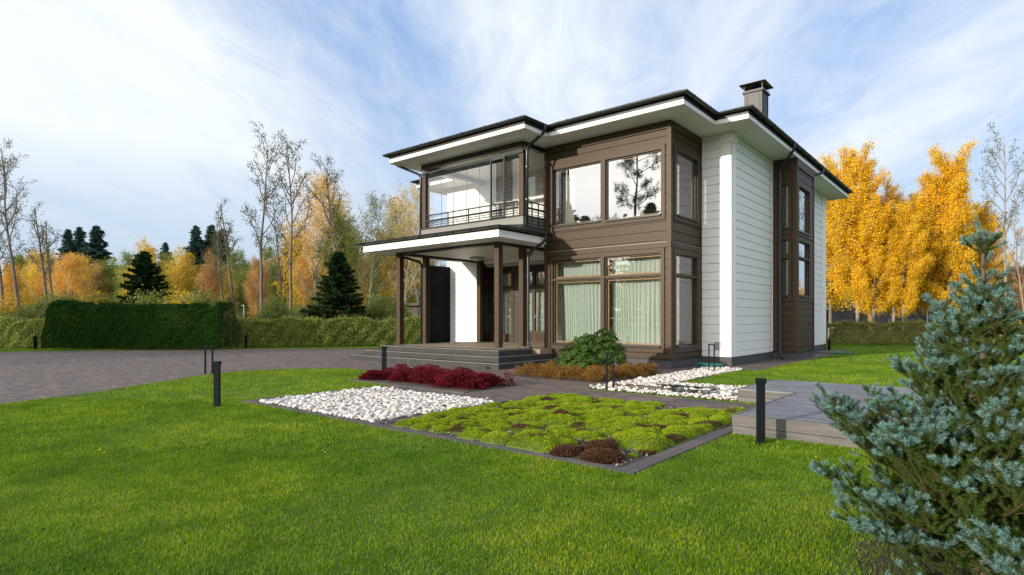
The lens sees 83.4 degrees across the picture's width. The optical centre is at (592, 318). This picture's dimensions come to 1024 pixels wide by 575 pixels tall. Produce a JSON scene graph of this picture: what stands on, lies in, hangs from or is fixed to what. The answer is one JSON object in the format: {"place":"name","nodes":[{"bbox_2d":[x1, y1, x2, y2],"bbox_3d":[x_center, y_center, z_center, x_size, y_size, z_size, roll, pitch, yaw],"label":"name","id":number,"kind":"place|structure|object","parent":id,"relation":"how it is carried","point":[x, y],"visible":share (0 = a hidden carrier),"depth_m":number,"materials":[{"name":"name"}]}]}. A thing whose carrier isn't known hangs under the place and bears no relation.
{"place":"outdoors","nodes":[
{"label":"outdoors","id":0,"kind":"place"},
{"bbox_2d":[0,348,846,473],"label":"paving","id":1,"kind":"structure","parent":0,"point":[28,375],"depth_m":15.71,"materials":[{"name":"stone"}]},
{"bbox_2d":[243,377,732,474],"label":"kerb","id":2,"kind":"structure","parent":1,"relation":"on","point":[642,464],"depth_m":6.42,"materials":[{"name":"grey concrete"}]},
{"bbox_2d":[359,369,658,391],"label":"soil","id":3,"kind":"structure","parent":0,"point":[423,385],"depth_m":12.43,"materials":[{"name":"brown soil"}]},
{"bbox_2d":[407,366,443,384],"bbox_3d":[-3.520,1.209,12.287,1.155,0.406,1.066,0,0,16],"label":"barberry","id":4,"kind":"object","parent":3,"relation":"on","point":[430,375],"visible":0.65,"depth_m":12.14,"materials":[{"name":"red plant"}]},
{"bbox_2d":[428,372,480,387],"bbox_3d":[-2.815,1.238,11.659,1.040,0.348,0.935,0,0,36],"label":"barberry","id":5,"kind":"object","parent":3,"relation":"on","point":[446,380],"visible":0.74,"depth_m":11.41,"materials":[{"name":"red plant"}]},
{"bbox_2d":[456,379,489,389],"bbox_3d":[-2.372,1.292,11.384,0.676,0.239,0.669,0,0,36],"label":"barberry","id":6,"kind":"object","parent":3,"relation":"on","point":[476,384],"visible":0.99,"depth_m":11.23,"materials":[{"name":"red plant"}]},
{"bbox_2d":[465,373,503,386],"bbox_3d":[-2.297,1.251,11.833,1.043,0.322,0.896,0,0,36],"label":"barberry","id":7,"kind":"object","parent":3,"relation":"on","point":[491,380],"visible":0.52,"depth_m":11.71,"materials":[{"name":"red plant"}]},
{"bbox_2d":[550,364,586,379],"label":"ground shrub","id":8,"kind":"object","parent":3,"relation":"on","point":[576,374],"visible":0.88,"depth_m":13.12,"materials":[{"name":"brown plant"}]},
{"bbox_2d":[553,327,627,371],"bbox_3d":[-0.026,0.815,14.277,1.662,1.207,1.710,0,0,-31],"label":"rhododendron","id":9,"kind":"object","parent":3,"relation":"on","point":[588,349],"visible":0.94,"depth_m":13.90,"materials":[{"name":"green plant"}]},
{"bbox_2d":[581,365,610,381],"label":"ground shrub","id":10,"kind":"object","parent":3,"relation":"on","point":[593,373],"visible":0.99,"depth_m":12.65,"materials":[{"name":"brown plant"}]},
{"bbox_2d":[0,327,1023,574],"bbox_3d":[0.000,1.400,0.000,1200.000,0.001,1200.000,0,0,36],"label":"ground","id":11,"kind":"structure","parent":0,"point":[534,567],"depth_m":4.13,"materials":[{"name":"green plant"}]},
{"bbox_2d":[0,174,23,339],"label":"slender tree","id":12,"kind":"object","parent":11,"relation":"on","point":[1,289],"visible":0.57,"depth_m":36.89,"materials":[{"name":"grey plant"}]},
{"bbox_2d":[0,258,26,311],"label":"birch","id":13,"kind":"object","parent":11,"relation":"on","point":[7,284],"visible":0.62,"depth_m":42.11,"materials":[{"name":"yellow plant"}]},
{"bbox_2d":[0,138,37,308],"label":"slender tree","id":14,"kind":"object","parent":11,"relation":"on","point":[6,218],"visible":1,"depth_m":33.78,"materials":[{"name":"grey plant"}]},
{"bbox_2d":[3,301,44,343],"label":"bush","id":15,"kind":"object","parent":11,"relation":"on","point":[20,314],"visible":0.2,"depth_m":31.43,"materials":[{"name":"green plant"}]},
{"bbox_2d":[0,314,62,347],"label":"cotoneaster hedge","id":16,"kind":"object","parent":11,"relation":"on","point":[13,338],"visible":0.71,"depth_m":26.95,"materials":[{"name":"green plant"}]},
{"bbox_2d":[6,249,64,312],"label":"birch","id":17,"kind":"object","parent":11,"relation":"on","point":[32,275],"visible":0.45,"depth_m":47.03,"materials":[{"name":"yellow plant"}]},
{"bbox_2d":[23,202,56,300],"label":"slender tree","id":18,"kind":"object","parent":11,"relation":"on","point":[41,255],"visible":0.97,"depth_m":35.32,"materials":[{"name":"grey plant"}]},
{"bbox_2d":[26,219,63,296],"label":"slender tree","id":19,"kind":"object","parent":11,"relation":"on","point":[49,272],"visible":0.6,"depth_m":37.73,"materials":[{"name":"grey plant"}]},
{"bbox_2d":[30,254,73,307],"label":"birch","id":20,"kind":"object","parent":11,"relation":"on","point":[36,287],"visible":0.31,"depth_m":46.68,"materials":[{"name":"orange plant"}]},
{"bbox_2d":[47,228,80,290],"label":"spruce","id":21,"kind":"object","parent":11,"relation":"on","point":[68,243],"visible":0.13,"depth_m":59.79,"materials":[{"name":"green plant"}]},
{"bbox_2d":[45,251,96,300],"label":"birch","id":22,"kind":"object","parent":11,"relation":"on","point":[66,276],"visible":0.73,"depth_m":42.52,"materials":[{"name":"orange plant"}]},
{"bbox_2d":[65,269,116,299],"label":"broadleaf tree","id":23,"kind":"object","parent":11,"relation":"on","point":[96,280],"visible":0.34,"depth_m":48.94,"materials":[{"name":"orange plant"}]},
{"bbox_2d":[74,224,117,297],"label":"spruce","id":24,"kind":"object","parent":11,"relation":"on","point":[95,250],"visible":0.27,"depth_m":59.67,"materials":[{"name":"green plant"}]},
{"bbox_2d":[90,257,120,300],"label":"broadleaf tree","id":25,"kind":"object","parent":11,"relation":"on","point":[108,271],"visible":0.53,"depth_m":49.65,"materials":[{"name":"green plant"}]},
{"bbox_2d":[107,249,135,299],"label":"broadleaf tree","id":26,"kind":"object","parent":11,"relation":"on","point":[128,257],"visible":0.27,"depth_m":47.68,"materials":[{"name":"green plant"}]},
{"bbox_2d":[32,297,242,348],"bbox_3d":[-20.501,0.186,26.163,8.950,2.445,2.196,0,0,0],"label":"thuja hedge","id":27,"kind":"object","parent":11,"relation":"on","point":[166,317],"visible":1,"depth_m":25.65,"materials":[{"name":"green plant"}]},
{"bbox_2d":[114,236,173,297],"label":"birch","id":28,"kind":"object","parent":11,"relation":"on","point":[152,253],"visible":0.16,"depth_m":36.07,"materials":[{"name":"yellow plant"}]},
{"bbox_2d":[116,251,172,343],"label":"spruce","id":29,"kind":"object","parent":11,"relation":"on","point":[145,270],"visible":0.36,"depth_m":32.75,"materials":[{"name":"green plant"}]},
{"bbox_2d":[119,284,172,337],"bbox_3d":[-23.895,-0.118,30.782,2.807,3.526,2.911,0,0,-19],"label":"bush","id":30,"kind":"object","parent":11,"relation":"on","point":[148,299],"visible":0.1,"depth_m":30.48,"materials":[{"name":"green plant"}]},
{"bbox_2d":[163,244,204,302],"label":"birch","id":31,"kind":"object","parent":11,"relation":"on","point":[182,265],"visible":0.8,"depth_m":49.63,"materials":[{"name":"yellow plant"}]},
{"bbox_2d":[174,225,209,299],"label":"spruce","id":32,"kind":"object","parent":11,"relation":"on","point":[196,247],"visible":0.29,"depth_m":59.73,"materials":[{"name":"green plant"}]},
{"bbox_2d":[173,283,230,340],"bbox_3d":[-20.780,-0.139,30.521,2.845,3.574,2.951,0,0,-22],"label":"bush","id":33,"kind":"object","parent":11,"relation":"on","point":[204,296],"visible":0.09,"depth_m":30.22,"materials":[{"name":"green plant"}]},
{"bbox_2d":[192,247,231,302],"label":"broadleaf tree","id":34,"kind":"object","parent":11,"relation":"on","point":[213,283],"visible":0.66,"depth_m":43.73,"materials":[{"name":"orange plant"}]},
{"bbox_2d":[202,222,230,339],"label":"slender tree","id":35,"kind":"object","parent":11,"relation":"on","point":[220,271],"visible":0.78,"depth_m":37.78,"materials":[{"name":"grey plant"}]},
{"bbox_2d":[212,361,221,406],"bbox_3d":[-5.952,1.035,9.034,0.102,0.730,0.108,0,0,-7],"label":"bollard light","id":36,"kind":"object","parent":11,"relation":"on","point":[216,383],"visible":0.92,"depth_m":8.99,"materials":[{"name":"black paint"}]},
{"bbox_2d":[210,266,242,319],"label":"birch","id":37,"kind":"object","parent":11,"relation":"on","point":[226,283],"visible":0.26,"depth_m":51.92,"materials":[{"name":"yellow plant"}]},
{"bbox_2d":[210,197,243,315],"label":"slender tree","id":38,"kind":"object","parent":11,"relation":"on","point":[226,239],"visible":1,"depth_m":34.31,"materials":[{"name":"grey plant"}]},
{"bbox_2d":[208,246,251,315],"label":"broadleaf tree","id":39,"kind":"object","parent":11,"relation":"on","point":[238,272],"visible":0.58,"depth_m":55.50,"materials":[{"name":"green plant"}]},
{"bbox_2d":[239,255,270,315],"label":"broadleaf tree","id":40,"kind":"object","parent":11,"relation":"on","point":[252,294],"visible":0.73,"depth_m":47.66,"materials":[{"name":"orange plant"}]},
{"bbox_2d":[241,243,285,306],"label":"broadleaf tree","id":41,"kind":"object","parent":11,"relation":"on","point":[266,256],"visible":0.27,"depth_m":51.02,"materials":[{"name":"green plant"}]},
{"bbox_2d":[241,121,297,341],"bbox_3d":[-19.675,-5.282,34.520,2.862,13.569,3.162,0,0,39],"label":"slender tree","id":42,"kind":"object","parent":11,"relation":"on","point":[260,242],"visible":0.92,"depth_m":34.19,"materials":[{"name":"grey plant"}]},
{"bbox_2d":[251,187,294,340],"bbox_3d":[-20.714,-3.708,37.456,2.921,10.367,2.339,0,0,6],"label":"slender tree","id":43,"kind":"object","parent":11,"relation":"on","point":[276,251],"visible":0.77,"depth_m":37.20,"materials":[{"name":"grey plant"}]},
{"bbox_2d":[253,289,301,342],"bbox_3d":[-17.906,-0.028,31.763,2.640,3.317,2.739,0,0,24],"label":"bush","id":44,"kind":"object","parent":11,"relation":"on","point":[272,311],"visible":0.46,"depth_m":31.64,"materials":[{"name":"green plant"}]},
{"bbox_2d":[264,262,296,308],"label":"broadleaf tree","id":45,"kind":"object","parent":11,"relation":"on","point":[272,278],"visible":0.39,"depth_m":46.89,"materials":[{"name":"green plant"}]},
{"bbox_2d":[268,219,313,309],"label":"birch","id":46,"kind":"object","parent":11,"relation":"on","point":[294,287],"visible":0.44,"depth_m":45.34,"materials":[{"name":"orange plant"}]},
{"bbox_2d":[268,129,315,339],"bbox_3d":[-17.694,-4.807,33.587,2.584,12.595,2.896,0,0,-34],"label":"slender tree","id":47,"kind":"object","parent":11,"relation":"on","point":[291,202],"visible":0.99,"depth_m":33.62,"materials":[{"name":"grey plant"}]},
{"bbox_2d":[283,242,325,304],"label":"birch","id":48,"kind":"object","parent":11,"relation":"on","point":[306,281],"visible":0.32,"depth_m":45.16,"materials":[{"name":"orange plant"}]},
{"bbox_2d":[284,170,359,282],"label":"birch","id":49,"kind":"object","parent":11,"relation":"on","point":[317,175],"visible":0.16,"depth_m":43.48,"materials":[{"name":"yellow plant"}]},
{"bbox_2d":[286,178,358,303],"bbox_3d":[-18.830,-4.313,40.332,4.774,11.608,5.544,0,0,-5],"label":"birch","id":50,"kind":"object","parent":11,"relation":"on","point":[314,224],"visible":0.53,"depth_m":39.84,"materials":[{"name":"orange plant"}]},
{"bbox_2d":[223,314,426,347],"bbox_3d":[-12.632,0.554,29.000,11.039,1.708,1.591,0,0,-14],"label":"cotoneaster hedge","id":51,"kind":"object","parent":11,"relation":"on","point":[278,322],"visible":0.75,"depth_m":28.38,"materials":[{"name":"green plant"}]},
{"bbox_2d":[298,151,360,261],"bbox_3d":[-15.950,-4.355,34.586,3.628,11.684,2.610,0,0,-18],"label":"slender tree","id":52,"kind":"object","parent":11,"relation":"on","point":[334,181],"visible":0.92,"depth_m":34.51,"materials":[{"name":"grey plant"}]},
{"bbox_2d":[304,201,363,306],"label":"broadleaf tree","id":53,"kind":"object","parent":11,"relation":"on","point":[345,238],"visible":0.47,"depth_m":39.60,"materials":[{"name":"green plant"}]},
{"bbox_2d":[298,175,373,314],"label":"birch","id":54,"kind":"object","parent":11,"relation":"on","point":[318,180],"visible":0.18,"depth_m":41.86,"materials":[{"name":"brown plant"}]},
{"bbox_2d":[299,251,384,345],"bbox_3d":[-13.576,-0.966,30.771,4.760,5.577,4.351,0,0,-22],"label":"spruce","id":55,"kind":"object","parent":11,"relation":"on","point":[338,284],"visible":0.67,"depth_m":30.66,"materials":[{"name":"green plant"}]},
{"bbox_2d":[343,186,415,327],"bbox_3d":[-14.611,-3.774,39.477,4.956,10.512,5.756,0,0,-14],"label":"broadleaf tree","id":56,"kind":"object","parent":11,"relation":"on","point":[373,236],"visible":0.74,"depth_m":39.02,"materials":[{"name":"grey plant"}]},
{"bbox_2d":[365,290,396,339],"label":"bush","id":57,"kind":"object","parent":11,"relation":"on","point":[376,309],"visible":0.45,"depth_m":33.91,"materials":[{"name":"green plant"}]},
{"bbox_2d":[373,297,414,341],"bbox_3d":[-11.138,0.037,32.735,2.409,3.012,3.388,0,0,-37],"label":"bush","id":58,"kind":"object","parent":11,"relation":"on","point":[392,314],"visible":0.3,"depth_m":32.39,"materials":[{"name":"green plant"}]},
{"bbox_2d":[375,196,419,337],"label":"birch","id":59,"kind":"object","parent":11,"relation":"on","point":[392,276],"visible":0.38,"depth_m":41.95,"materials":[{"name":"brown plant"}]},
{"bbox_2d":[375,193,443,302],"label":"birch","id":60,"kind":"object","parent":11,"relation":"on","point":[417,296],"visible":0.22,"depth_m":43.79,"materials":[{"name":"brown plant"}]},
{"bbox_2d":[379,178,443,302],"bbox_3d":[-12.386,-4.151,39.540,5.216,11.279,4.492,0,0,-40],"label":"birch","id":61,"kind":"object","parent":11,"relation":"on","point":[406,235],"visible":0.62,"depth_m":39.50,"materials":[{"name":"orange plant"}]},
{"bbox_2d":[256,386,737,422],"bbox_3d":[0.101,1.391,11.174,11.526,0.001,5.145,0,0,-31],"label":"pebble bed","id":62,"kind":"object","parent":11,"relation":"on","point":[496,401],"visible":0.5,"depth_m":9.36,"materials":[{"name":"white gravel"}]},
{"bbox_2d":[259,386,494,421],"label":"white pebbles","id":63,"kind":"object","parent":62,"relation":"on","point":[352,403],"visible":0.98,"depth_m":9.25,"materials":[{"name":"stone"}]},
{"bbox_2d":[589,366,747,400],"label":"mixed pebbles","id":64,"kind":"object","parent":62,"relation":"on","point":[675,377],"visible":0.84,"depth_m":11.73,"materials":[{"name":"stone"}]},
{"bbox_2d":[383,400,731,467],"bbox_3d":[-0.233,1.391,7.859,3.780,0.001,3.540,0,0,36],"label":"mulch bed","id":65,"kind":"object","parent":11,"relation":"on","point":[629,461],"visible":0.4,"depth_m":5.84,"materials":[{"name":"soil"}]},
{"bbox_2d":[548,443,581,456],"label":"heather tuft","id":66,"kind":"object","parent":65,"relation":"on","point":[567,450],"visible":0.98,"depth_m":5.81,"materials":[{"name":"brown plant"}]},
{"bbox_2d":[392,393,746,453],"bbox_3d":[-0.230,1.317,7.859,3.779,0.148,3.545,0,0,36],"label":"moss cover","id":67,"kind":"object","parent":65,"relation":"on","point":[633,431],"visible":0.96,"depth_m":7.45,"materials":[{"name":"green plant"}]},
{"bbox_2d":[408,393,737,444],"bbox_3d":[-0.223,1.325,7.873,3.779,0.133,3.486,0,0,36],"label":"dry moss","id":68,"kind":"object","parent":65,"relation":"on","point":[671,436],"visible":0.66,"depth_m":7.19,"materials":[{"name":"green plant"}]},
{"bbox_2d":[580,439,618,451],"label":"heather tuft","id":69,"kind":"object","parent":65,"relation":"on","point":[597,443],"visible":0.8,"depth_m":5.96,"materials":[{"name":"brown plant"}]},
{"bbox_2d":[579,447,625,463],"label":"heather tuft","id":70,"kind":"object","parent":65,"relation":"on","point":[599,455],"visible":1,"depth_m":5.56,"materials":[{"name":"brown plant"}]},
{"bbox_2d":[351,79,852,369],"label":"house","id":71,"kind":"structure","parent":11,"relation":"on","point":[722,214],"depth_m":18.18,"materials":[{"name":"brown paint"}]},
{"bbox_2d":[490,272,514,341],"bbox_3d":[-3.680,-0.483,23.068,1.370,2.815,0.139,0,0,36],"label":"door","id":72,"kind":"structure","parent":71,"relation":"in","point":[506,337],"depth_m":22.88,"materials":[{"name":"brown paint"}]},
{"bbox_2d":[503,274,510,333],"bbox_3d":[-3.455,-0.500,23.278,1.050,2.800,0.112,0,0,37],"label":"curtain","id":73,"kind":"object","parent":71,"relation":"hanging from","point":[506,307],"visible":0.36,"depth_m":23.31,"materials":[{"name":"green fabric"}]},
{"bbox_2d":[530,271,543,330],"bbox_3d":[-2.095,-0.500,22.300,1.400,2.800,0.125,0,0,36],"label":"curtain","id":74,"kind":"object","parent":71,"relation":"hanging from","point":[540,305],"visible":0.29,"depth_m":22.28,"materials":[{"name":"green fabric"}]},
{"bbox_2d":[533,270,543,342],"bbox_3d":[-1.964,-0.483,21.838,0.748,2.815,0.139,0,0,36],"label":"door","id":75,"kind":"structure","parent":71,"relation":"in","point":[538,336],"depth_m":22.00,"materials":[{"name":"brown paint"}]},
{"bbox_2d":[563,168,574,223],"bbox_3d":[-0.758,-3.825,18.331,0.502,2.350,0.093,0,0,38],"label":"curtain","id":76,"kind":"object","parent":71,"relation":"hanging from","point":[568,195],"visible":0.73,"depth_m":18.33,"materials":[{"name":"white fabric"}]},
{"bbox_2d":[563,260,599,340],"bbox_3d":[-0.220,-0.490,17.915,1.800,2.940,0.139,0,0,36],"label":"curtain","id":77,"kind":"object","parent":71,"relation":"hanging from","point":[582,308],"visible":0.51,"depth_m":17.97,"materials":[{"name":"green fabric"}]},
{"bbox_2d":[550,247,664,352],"bbox_3d":[0.363,-0.524,17.098,4.140,2.941,0.250,0,0,36],"label":"window","id":78,"kind":"structure","parent":71,"relation":"in","point":[602,278],"depth_m":17.05,"materials":[{"name":"brown paint"}]},
{"bbox_2d":[551,143,665,231],"bbox_3d":[0.383,-3.838,17.083,4.130,2.105,0.250,0,0,36],"label":"window","id":79,"kind":"structure","parent":71,"relation":"in","point":[606,220],"depth_m":17.05,"materials":[{"name":"brown paint"}]},
{"bbox_2d":[612,254,659,342],"bbox_3d":[1.367,-0.490,16.782,1.900,2.940,0.131,0,0,36],"label":"curtain","id":80,"kind":"object","parent":71,"relation":"hanging from","point":[636,311],"visible":0.7,"depth_m":16.83,"materials":[{"name":"green fabric"}]},
{"bbox_2d":[673,143,699,226],"bbox_3d":[2.731,-3.843,16.599,0.250,2.115,1.680,0,0,36],"label":"window","id":81,"kind":"structure","parent":71,"relation":"in","point":[678,217],"depth_m":16.75,"materials":[{"name":"brown paint"}]},
{"bbox_2d":[673,248,700,352],"bbox_3d":[2.734,-0.522,16.603,0.250,2.937,1.750,0,0,36],"label":"window","id":82,"kind":"structure","parent":71,"relation":"in","point":[694,344],"depth_m":17.08,"materials":[{"name":"brown paint"}]},
{"bbox_2d":[778,180,791,234],"bbox_3d":[6.656,-3.825,19.635,0.470,1.850,0.250,0,0,36],"label":"window","id":83,"kind":"structure","parent":71,"relation":"in","point":[786,230],"depth_m":19.56,"materials":[{"name":"brown paint"}]},
{"bbox_2d":[778,235,791,300],"bbox_3d":[6.656,-1.735,19.635,0.470,2.250,0.250,0,0,36],"label":"window","id":84,"kind":"structure","parent":71,"relation":"in","point":[785,239],"depth_m":19.56,"materials":[{"name":"brown paint"}]},
{"bbox_2d":[798,181,812,240],"bbox_3d":[7.526,-3.805,20.230,0.250,1.850,1.890,0,0,36],"label":"window","id":85,"kind":"structure","parent":71,"relation":"in","point":[803,200],"depth_m":20.41,"materials":[{"name":"brown paint"}]},
{"bbox_2d":[798,237,812,301],"bbox_3d":[7.526,-1.715,20.230,0.250,2.210,1.890,0,0,36],"label":"window","id":86,"kind":"structure","parent":71,"relation":"in","point":[803,251],"depth_m":20.41,"materials":[{"name":"brown paint"}]},
{"bbox_2d":[755,378,766,444],"bbox_3d":[1.883,1.032,6.368,0.115,0.735,0.121,0,0,7],"label":"bollard light","id":87,"kind":"object","parent":11,"relation":"on","point":[760,409],"visible":0.98,"depth_m":6.32,"materials":[{"name":"black paint"}]},
{"bbox_2d":[817,151,857,333],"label":"poplar","id":88,"kind":"object","parent":11,"relation":"on","point":[832,301],"visible":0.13,"depth_m":52.62,"materials":[{"name":"yellow plant"}]},
{"bbox_2d":[732,379,974,449],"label":"timber terrace","id":89,"kind":"structure","parent":11,"relation":"on","point":[793,411],"depth_m":7.21,"materials":[{"name":"grey wood"}]},
{"bbox_2d":[826,137,894,332],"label":"poplar","id":90,"kind":"object","parent":11,"relation":"on","point":[858,172],"visible":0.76,"depth_m":48.36,"materials":[{"name":"yellow plant"}]},
{"bbox_2d":[846,191,901,334],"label":"poplar","id":91,"kind":"object","parent":11,"relation":"on","point":[878,257],"visible":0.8,"depth_m":47.38,"materials":[{"name":"yellow plant"}]},
{"bbox_2d":[871,173,920,330],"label":"poplar","id":92,"kind":"object","parent":11,"relation":"on","point":[891,195],"visible":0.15,"depth_m":51.53,"materials":[{"name":"yellow plant"}]},
{"bbox_2d":[883,199,935,333],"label":"poplar","id":93,"kind":"object","parent":11,"relation":"on","point":[915,249],"visible":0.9,"depth_m":46.93,"materials":[{"name":"yellow plant"}]},
{"bbox_2d":[826,319,1023,344],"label":"cotoneaster hedge","id":94,"kind":"object","parent":11,"relation":"on","point":[841,327],"visible":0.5,"depth_m":30.39,"materials":[{"name":"green plant"}]},
{"bbox_2d":[855,538,1016,574],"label":"soil patch","id":95,"kind":"object","parent":11,"relation":"on","point":[882,559],"visible":0.36,"depth_m":3.25,"materials":[{"name":"brown soil"}]},
{"bbox_2d":[808,221,1023,574],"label":"blue spruce","id":96,"kind":"object","parent":95,"relation":"on","point":[967,457],"visible":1,"depth_m":2.81,"materials":[{"name":"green plant"}]},
{"bbox_2d":[908,173,963,326],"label":"poplar","id":97,"kind":"object","parent":11,"relation":"on","point":[933,271],"visible":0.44,"depth_m":50.03,"materials":[{"name":"yellow plant"}]},
{"bbox_2d":[916,136,986,316],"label":"poplar","id":98,"kind":"object","parent":11,"relation":"on","point":[959,216],"visible":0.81,"depth_m":48.57,"materials":[{"name":"yellow plant"}]},
{"bbox_2d":[966,199,1015,307],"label":"poplar","id":99,"kind":"object","parent":11,"relation":"on","point":[983,216],"visible":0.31,"depth_m":51.26,"materials":[{"name":"yellow plant"}]},
{"bbox_2d":[968,122,1023,316],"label":"bare tree","id":100,"kind":"object","parent":11,"relation":"on","point":[1006,220],"visible":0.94,"depth_m":36.25,"materials":[{"name":"grey plant"}]},
{"bbox_2d":[998,218,1023,311],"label":"bare tree","id":101,"kind":"object","parent":11,"relation":"on","point":[1012,254],"visible":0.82,"depth_m":44.41,"materials":[{"name":"grey plant"}]},
{"bbox_2d":[1007,262,1023,320],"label":"broadleaf tree","id":102,"kind":"object","parent":11,"relation":"on","point":[1017,290],"visible":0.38,"depth_m":55.77,"materials":[{"name":"orange plant"}]},
{"bbox_2d":[0,0,1023,279],"label":"sky","id":103,"kind":"structure","parent":0,"point":[131,118],"materials":[{"name":"blue"}]},
{"bbox_2d":[614,384,737,394],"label":"water","id":104,"kind":"structure","parent":0,"point":[687,390],"depth_m":10.97,"materials":[{"name":"grey liquid"}]},
{"bbox_2d":[826,266,1023,330],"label":"background trees","id":105,"kind":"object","parent":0,"point":[845,314],"depth_m":68.24,"materials":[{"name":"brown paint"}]},
{"bbox_2d":[828,292,853,322],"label":"window","id":106,"kind":"structure","parent":105,"relation":"in","point":[847,314],"depth_m":68.24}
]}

